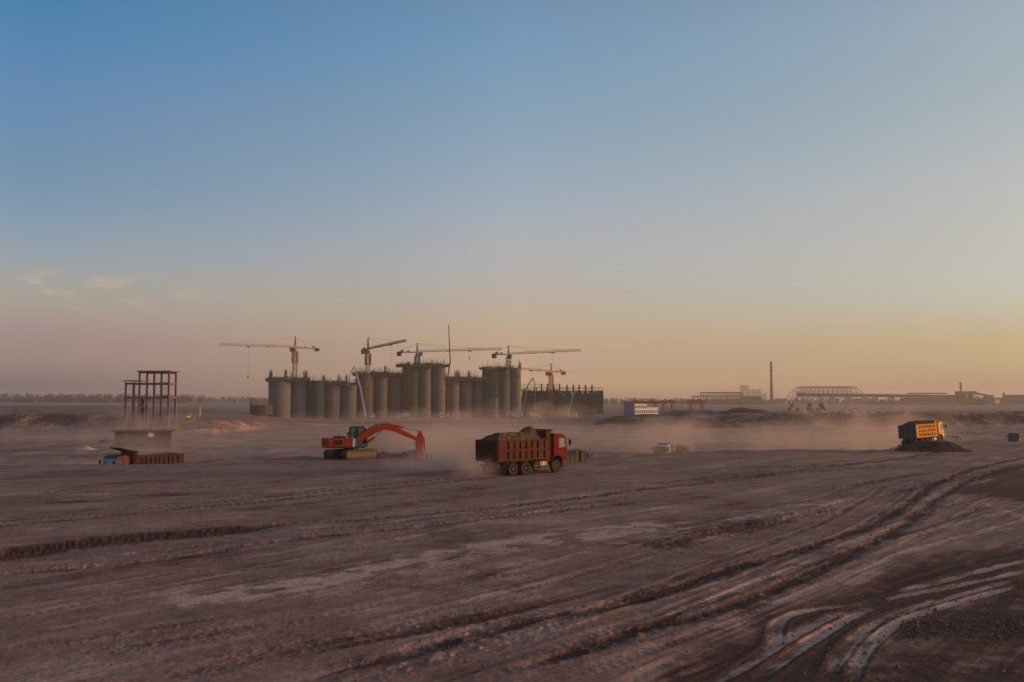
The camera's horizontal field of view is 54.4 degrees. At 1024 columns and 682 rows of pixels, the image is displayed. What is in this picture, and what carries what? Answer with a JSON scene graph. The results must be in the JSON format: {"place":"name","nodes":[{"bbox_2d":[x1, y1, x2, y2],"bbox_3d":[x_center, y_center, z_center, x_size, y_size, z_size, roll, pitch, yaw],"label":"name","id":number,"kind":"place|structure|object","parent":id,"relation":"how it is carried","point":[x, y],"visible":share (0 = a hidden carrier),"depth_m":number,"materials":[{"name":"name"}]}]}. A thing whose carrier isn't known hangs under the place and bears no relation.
{"place":"outdoors","nodes":[
{"label":"outdoors","id":0,"kind":"place"},
{"bbox_2d":[376,452,405,456],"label":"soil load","id":1,"kind":"object","parent":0,"point":[383,454],"visible":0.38,"depth_m":112.01},
{"bbox_2d":[0,401,1023,681],"bbox_3d":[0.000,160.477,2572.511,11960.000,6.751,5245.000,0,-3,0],"label":"ground","id":2,"kind":"structure","parent":0,"point":[756,467],"depth_m":39.10,"materials":[{"name":"brown soil"}]},
{"bbox_2d":[75,446,97,449],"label":"spoil heap","id":3,"kind":"object","parent":2,"relation":"on","point":[85,448],"visible":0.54,"depth_m":202.38,"materials":[{"name":"grey soil"}]},
{"bbox_2d":[0,393,206,402],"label":"distant wood","id":4,"kind":"object","parent":2,"relation":"on","point":[96,398],"visible":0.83,"depth_m":1591.33,"materials":[{"name":"plant"}]},
{"bbox_2d":[97,439,113,442],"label":"spoil heap","id":5,"kind":"object","parent":2,"relation":"on","point":[106,441],"visible":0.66,"depth_m":236.20,"materials":[{"name":"soil"}]},
{"bbox_2d":[99,447,183,464],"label":"dump truck","id":6,"kind":"object","parent":2,"relation":"on","point":[127,457],"visible":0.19,"depth_m":100.86,"materials":[{"name":"metal"}]},
{"bbox_2d":[110,429,175,447],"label":"building","id":7,"kind":"structure","parent":2,"relation":"on","point":[157,438],"depth_m":215.41,"materials":[{"name":"concrete"}]},
{"bbox_2d":[122,371,179,429],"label":"concrete frame tower","id":8,"kind":"structure","parent":7,"relation":"on","point":[153,424],"depth_m":299.81,"materials":[{"name":"grey concrete"}]},
{"bbox_2d":[180,396,267,402],"bbox_3d":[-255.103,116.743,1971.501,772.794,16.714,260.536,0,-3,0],"label":"distant wood","id":9,"kind":"object","parent":2,"relation":"on","point":[222,398],"visible":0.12,"depth_m":1932.51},
{"bbox_2d":[249,397,273,414],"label":"silo foundation","id":10,"kind":"object","parent":2,"relation":"on","point":[261,409],"visible":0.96,"depth_m":513.90,"materials":[{"name":"grey concrete"}]},
{"bbox_2d":[219,336,318,377],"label":"tower crane","id":11,"kind":"object","parent":2,"relation":"on","point":[292,350],"visible":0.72,"depth_m":540.86,"materials":[{"name":"yellow metal"}]},
{"bbox_2d":[268,369,291,417],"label":"silo","id":12,"kind":"object","parent":2,"relation":"on","point":[279,395],"visible":0.76,"depth_m":524.46,"materials":[{"name":"concrete"}]},
{"bbox_2d":[265,374,309,385],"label":"formwork deck","id":13,"kind":"structure","parent":12,"relation":"on","point":[274,379],"depth_m":525.24,"materials":[{"name":"metal"}]},
{"bbox_2d":[291,370,307,417],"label":"silo","id":14,"kind":"object","parent":2,"relation":"on","point":[298,401],"visible":0.83,"depth_m":529.53,"materials":[{"name":"concrete"}]},
{"bbox_2d":[307,374,324,418],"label":"silo","id":15,"kind":"object","parent":2,"relation":"on","point":[315,399],"visible":0.95,"depth_m":530.09,"materials":[{"name":"concrete"}]},
{"bbox_2d":[322,374,340,418],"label":"silo","id":16,"kind":"object","parent":2,"relation":"on","point":[332,401],"visible":0.69,"depth_m":536.44,"materials":[{"name":"concrete"}]},
{"bbox_2d":[308,378,359,387],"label":"formwork deck","id":17,"kind":"structure","parent":16,"relation":"on","point":[342,383],"depth_m":535.81,"materials":[{"name":"metal"}]},
{"bbox_2d":[337,374,356,418],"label":"silo","id":18,"kind":"object","parent":2,"relation":"on","point":[348,402],"visible":0.76,"depth_m":540.12,"materials":[{"name":"concrete"}]},
{"bbox_2d":[348,366,374,419],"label":"concrete pump truck","id":19,"kind":"object","parent":2,"relation":"on","point":[372,416],"visible":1,"depth_m":533.20,"materials":[{"name":"metal"}]},
{"bbox_2d":[355,367,373,418],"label":"silo","id":20,"kind":"object","parent":2,"relation":"on","point":[359,409],"visible":0.56,"depth_m":546.22,"materials":[{"name":"concrete"}]},
{"bbox_2d":[352,368,404,379],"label":"formwork deck","id":21,"kind":"structure","parent":20,"relation":"on","point":[374,373],"depth_m":548.18,"materials":[{"name":"metal"}]},
{"bbox_2d":[321,423,425,460],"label":"excavator","id":22,"kind":"object","parent":2,"relation":"on","point":[349,445],"visible":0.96,"depth_m":99.76,"materials":[{"name":"metal"}]},
{"bbox_2d":[374,366,388,418],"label":"silo","id":23,"kind":"object","parent":2,"relation":"on","point":[381,388],"visible":0.78,"depth_m":550.06,"materials":[{"name":"concrete"}]},
{"bbox_2d":[361,337,406,418],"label":"tower crane","id":24,"kind":"object","parent":2,"relation":"on","point":[365,351],"visible":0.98,"depth_m":538.85,"materials":[{"name":"grey metal"}]},
{"bbox_2d":[388,367,402,418],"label":"silo","id":25,"kind":"object","parent":2,"relation":"on","point":[395,396],"visible":0.79,"depth_m":553.24,"materials":[{"name":"concrete"}]},
{"bbox_2d":[396,413,410,418],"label":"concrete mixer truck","id":26,"kind":"object","parent":2,"relation":"on","point":[403,415],"visible":1,"depth_m":534.12,"materials":[{"name":"metal"}]},
{"bbox_2d":[375,449,431,460],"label":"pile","id":27,"kind":"object","parent":2,"relation":"on","point":[410,454],"visible":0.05,"depth_m":112.56,"materials":[{"name":"soil"}]},
{"bbox_2d":[403,364,410,418],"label":"hoist tower","id":28,"kind":"structure","parent":2,"relation":"on","point":[407,394],"depth_m":546.45,"materials":[{"name":"grey metal"}]},
{"bbox_2d":[402,365,418,418],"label":"silo","id":29,"kind":"object","parent":2,"relation":"on","point":[414,373],"visible":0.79,"depth_m":553.61,"materials":[{"name":"concrete"}]},
{"bbox_2d":[396,360,448,370],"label":"formwork deck","id":30,"kind":"structure","parent":29,"relation":"on","point":[426,365],"depth_m":553.38,"materials":[{"name":"metal"}]},
{"bbox_2d":[397,343,501,362],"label":"tower crane","id":31,"kind":"object","parent":30,"relation":"on","point":[417,354],"visible":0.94,"depth_m":558.11,"materials":[{"name":"grey metal"}]},
{"bbox_2d":[418,357,431,418],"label":"silo","id":32,"kind":"object","parent":2,"relation":"on","point":[425,389],"visible":0.84,"depth_m":555.92,"materials":[{"name":"concrete"}]},
{"bbox_2d":[431,358,445,418],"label":"silo","id":33,"kind":"object","parent":2,"relation":"on","point":[438,391],"visible":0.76,"depth_m":558.78,"materials":[{"name":"concrete"}]},
{"bbox_2d":[437,413,444,418],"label":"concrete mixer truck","id":34,"kind":"object","parent":2,"relation":"on","point":[440,415],"visible":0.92,"depth_m":537.61,"materials":[{"name":"metal"}]},
{"bbox_2d":[442,325,456,418],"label":"concrete pump truck","id":35,"kind":"object","parent":2,"relation":"on","point":[454,416],"visible":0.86,"depth_m":550.90,"materials":[{"name":"metal"}]},
{"bbox_2d":[445,370,459,417],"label":"silo","id":36,"kind":"object","parent":2,"relation":"on","point":[454,389],"visible":0.84,"depth_m":564.26,"materials":[{"name":"concrete"}]},
{"bbox_2d":[459,371,472,417],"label":"silo","id":37,"kind":"object","parent":2,"relation":"on","point":[465,400],"visible":0.83,"depth_m":567.54,"materials":[{"name":"concrete"}]},
{"bbox_2d":[445,375,488,384],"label":"formwork deck","id":38,"kind":"structure","parent":37,"relation":"on","point":[465,378],"depth_m":564.32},
{"bbox_2d":[472,372,482,417],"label":"silo","id":39,"kind":"object","parent":2,"relation":"on","point":[477,399],"visible":0.85,"depth_m":570.04,"materials":[{"name":"concrete"}]},
{"bbox_2d":[482,363,498,417],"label":"silo","id":40,"kind":"object","parent":2,"relation":"on","point":[491,398],"visible":0.91,"depth_m":568.94,"materials":[{"name":"concrete"}]},
{"bbox_2d":[479,363,513,371],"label":"formwork deck","id":41,"kind":"structure","parent":40,"relation":"on","point":[491,367],"depth_m":569.91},
{"bbox_2d":[498,362,509,417],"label":"silo","id":42,"kind":"object","parent":2,"relation":"on","point":[503,395],"visible":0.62,"depth_m":574.75,"materials":[{"name":"concrete"}]},
{"bbox_2d":[1,453,1023,681],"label":"loose stones","id":43,"kind":"object","parent":2,"relation":"on","point":[945,624],"visible":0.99,"depth_m":26.17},
{"bbox_2d":[509,412,518,418],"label":"concrete mixer truck","id":44,"kind":"object","parent":2,"relation":"on","point":[513,415],"visible":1,"depth_m":555.35,"materials":[{"name":"metal"}]},
{"bbox_2d":[510,361,520,417],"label":"silo","id":45,"kind":"object","parent":2,"relation":"on","point":[515,389],"visible":0.81,"depth_m":577.51,"materials":[{"name":"concrete"}]},
{"bbox_2d":[475,429,571,475],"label":"dump truck","id":46,"kind":"object","parent":2,"relation":"on","point":[515,457],"visible":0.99,"depth_m":79.58,"materials":[{"name":"metal"}]},
{"bbox_2d":[481,426,541,439],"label":"soil load","id":47,"kind":"object","parent":46,"relation":"in","point":[528,432],"visible":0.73,"depth_m":79.80},
{"bbox_2d":[515,378,534,417],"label":"concrete pump truck","id":48,"kind":"object","parent":2,"relation":"on","point":[521,415],"visible":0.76,"depth_m":564.17,"materials":[{"name":"metal"}]},
{"bbox_2d":[527,412,541,418],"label":"concrete mixer truck","id":49,"kind":"object","parent":2,"relation":"on","point":[533,415],"visible":1,"depth_m":553.67,"materials":[{"name":"metal"}]},
{"bbox_2d":[492,345,580,414],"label":"tower crane","id":50,"kind":"object","parent":2,"relation":"on","point":[509,355],"visible":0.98,"depth_m":568.02,"materials":[{"name":"grey metal"}]},
{"bbox_2d":[519,363,565,417],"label":"tower crane","id":51,"kind":"object","parent":2,"relation":"on","point":[550,374],"visible":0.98,"depth_m":572.50,"materials":[{"name":"orange metal"}]},
{"bbox_2d":[521,384,603,417],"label":"netted building","id":52,"kind":"structure","parent":2,"relation":"on","point":[585,402],"depth_m":588.26,"materials":[{"name":"fabric"}]},
{"bbox_2d":[561,391,576,417],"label":"concrete pump truck","id":53,"kind":"object","parent":2,"relation":"on","point":[567,415],"visible":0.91,"depth_m":569.94,"materials":[{"name":"metal"}]},
{"bbox_2d":[567,449,591,462],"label":"dump truck","id":54,"kind":"object","parent":2,"relation":"on","point":[575,455],"visible":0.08,"depth_m":148.41,"materials":[{"name":"metal"}]},
{"bbox_2d":[594,417,636,424],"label":"spoil heap","id":55,"kind":"object","parent":2,"relation":"on","point":[615,420],"visible":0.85,"depth_m":405.98,"materials":[{"name":"soil"}]},
{"bbox_2d":[623,400,641,403],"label":"gantry crane","id":56,"kind":"object","parent":2,"relation":"on","point":[634,401],"visible":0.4,"depth_m":638.32,"materials":[{"name":"red metal"}]},
{"bbox_2d":[614,414,660,416],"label":"spoil heap","id":57,"kind":"object","parent":2,"relation":"on","point":[646,415],"visible":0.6,"depth_m":420.93,"materials":[{"name":"soil"}]},
{"bbox_2d":[624,403,658,413],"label":"office building","id":58,"kind":"structure","parent":2,"relation":"on","point":[631,408],"depth_m":592.58,"materials":[{"name":"white"}]},
{"bbox_2d":[642,400,659,406],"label":"gantry crane","id":59,"kind":"object","parent":2,"relation":"on","point":[651,401],"visible":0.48,"depth_m":638.32,"materials":[{"name":"red metal"}]},
{"bbox_2d":[660,411,673,413],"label":"shed","id":60,"kind":"structure","parent":2,"relation":"on","point":[664,412],"depth_m":623.40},
{"bbox_2d":[660,399,675,410],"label":"gantry crane","id":61,"kind":"object","parent":2,"relation":"on","point":[669,401],"visible":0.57,"depth_m":638.32,"materials":[{"name":"red metal"}]},
{"bbox_2d":[651,443,689,453],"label":"dump truck","id":62,"kind":"object","parent":2,"relation":"on","point":[665,447],"visible":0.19,"depth_m":161.53,"materials":[{"name":"metal"}]},
{"bbox_2d":[661,411,718,415],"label":"spoil heap","id":63,"kind":"object","parent":2,"relation":"on","point":[689,413],"visible":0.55,"depth_m":420.88,"materials":[{"name":"soil"}]},
{"bbox_2d":[673,410,712,412],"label":"shed","id":64,"kind":"structure","parent":2,"relation":"on","point":[707,411],"depth_m":620.25,"materials":[{"name":"metal"}]},
{"bbox_2d":[687,399,705,409],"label":"gantry crane","id":65,"kind":"object","parent":2,"relation":"on","point":[697,401],"visible":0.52,"depth_m":648.30,"materials":[{"name":"red metal"}]},
{"bbox_2d":[687,418,736,427],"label":"spoil heap","id":66,"kind":"object","parent":2,"relation":"on","point":[710,423],"visible":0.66,"depth_m":367.70,"materials":[{"name":"soil"}]},
{"bbox_2d":[691,392,742,404],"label":"steel frame","id":67,"kind":"object","parent":2,"relation":"on","point":[735,398],"visible":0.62,"depth_m":1447.24,"materials":[{"name":"metal"}]},
{"bbox_2d":[719,419,744,427],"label":"spoil heap","id":68,"kind":"object","parent":2,"relation":"on","point":[730,423],"visible":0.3,"depth_m":375.07,"materials":[{"name":"soil"}]},
{"bbox_2d":[716,407,768,413],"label":"spoil heap","id":69,"kind":"object","parent":2,"relation":"on","point":[738,410],"visible":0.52,"depth_m":435.76,"materials":[{"name":"soil"}]},
{"bbox_2d":[741,385,766,404],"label":"building","id":70,"kind":"structure","parent":2,"relation":"on","point":[751,400],"depth_m":1443.17,"materials":[{"name":"grey concrete"}]},
{"bbox_2d":[766,361,777,404],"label":"chimney","id":71,"kind":"object","parent":2,"relation":"on","point":[772,401],"visible":0.95,"depth_m":1496.31,"materials":[{"name":"concrete"}]},
{"bbox_2d":[603,397,995,404],"bbox_3d":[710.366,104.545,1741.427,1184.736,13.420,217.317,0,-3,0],"label":"distant wood","id":72,"kind":"object","parent":2,"relation":"on","point":[683,401],"visible":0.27,"depth_m":1701.40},
{"bbox_2d":[783,386,868,404],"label":"arched hall","id":73,"kind":"structure","parent":2,"relation":"on","point":[828,391],"depth_m":1493.16,"materials":[{"name":"grey metal"}]},
{"bbox_2d":[853,401,899,404],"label":"plant building","id":74,"kind":"structure","parent":2,"relation":"on","point":[879,403],"depth_m":1377.30,"materials":[{"name":"grey concrete"}]},
{"bbox_2d":[796,393,963,404],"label":"conveyor gallery","id":75,"kind":"object","parent":2,"relation":"on","point":[846,396],"visible":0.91,"depth_m":1316.06,"materials":[{"name":"grey metal"}]},
{"bbox_2d":[898,420,946,444],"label":"dump truck","id":76,"kind":"object","parent":2,"relation":"on","point":[933,431],"visible":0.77,"depth_m":130.77,"materials":[{"name":"metal"}]},
{"bbox_2d":[903,420,931,424],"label":"soil load","id":77,"kind":"object","parent":76,"relation":"on","point":[916,422],"visible":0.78,"depth_m":130.86},
{"bbox_2d":[900,398,961,404],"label":"plant building","id":78,"kind":"structure","parent":2,"relation":"on","point":[933,401],"depth_m":1347.52,"materials":[{"name":"grey concrete"}]},
{"bbox_2d":[894,441,971,452],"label":"earth mound","id":79,"kind":"object","parent":2,"relation":"on","point":[933,446],"visible":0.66,"depth_m":115.72,"materials":[{"name":"soil"}]},
{"bbox_2d":[945,435,961,441],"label":"dump truck","id":80,"kind":"object","parent":2,"relation":"on","point":[953,438],"visible":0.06,"depth_m":203.76,"materials":[{"name":"metal"}]},
{"bbox_2d":[954,391,976,404],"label":"plant building","id":81,"kind":"structure","parent":2,"relation":"on","point":[969,398],"depth_m":1337.77,"materials":[{"name":"grey concrete"}]},
{"bbox_2d":[971,391,986,404],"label":"sloping conveyor","id":82,"kind":"object","parent":2,"relation":"on","point":[978,395],"visible":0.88,"depth_m":1331.76,"materials":[{"name":"grey metal"}]},
{"bbox_2d":[977,397,983,404],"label":"plant building","id":83,"kind":"structure","parent":2,"relation":"on","point":[980,400],"depth_m":1357.34,"materials":[{"name":"grey concrete"}]},
{"bbox_2d":[983,395,993,404],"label":"plant building","id":84,"kind":"structure","parent":2,"relation":"on","point":[988,399],"depth_m":1317.88,"materials":[{"name":"grey concrete"}]},
{"bbox_2d":[983,398,1001,404],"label":"plant building","id":85,"kind":"structure","parent":2,"relation":"on","point":[997,401],"depth_m":1327.39,"materials":[{"name":"beige concrete"}]},
{"bbox_2d":[1002,398,1023,404],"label":"plant building","id":86,"kind":"structure","parent":2,"relation":"on","point":[1012,401],"depth_m":1357.50,"materials":[{"name":"grey concrete"}]},
{"bbox_2d":[1002,395,1023,397],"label":"plant building","id":87,"kind":"structure","parent":2,"relation":"on","point":[1014,396],"depth_m":1417.89,"materials":[{"name":"grey glass"}]},
{"bbox_2d":[1006,433,1023,441],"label":"dump truck","id":88,"kind":"object","parent":2,"relation":"on","point":[1012,437],"visible":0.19,"depth_m":223.81,"materials":[{"name":"metal"}]},
{"bbox_2d":[0,0,1023,401],"label":"sky","id":89,"kind":"structure","parent":0,"point":[689,198],"materials":[{"name":"blue"}]},
{"bbox_2d":[787,403,799,410],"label":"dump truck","id":90,"kind":"object","parent":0,"point":[792,405],"visible":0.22,"depth_m":687.95,"materials":[{"name":"metal"}]},
{"bbox_2d":[807,403,811,410],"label":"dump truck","id":91,"kind":"object","parent":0,"point":[809,408],"visible":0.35,"depth_m":688.70,"materials":[{"name":"metal"}]},
{"bbox_2d":[816,403,825,410],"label":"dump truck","id":92,"kind":"object","parent":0,"point":[821,406],"visible":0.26,"depth_m":687.30,"materials":[{"name":"metal"}]}
]}

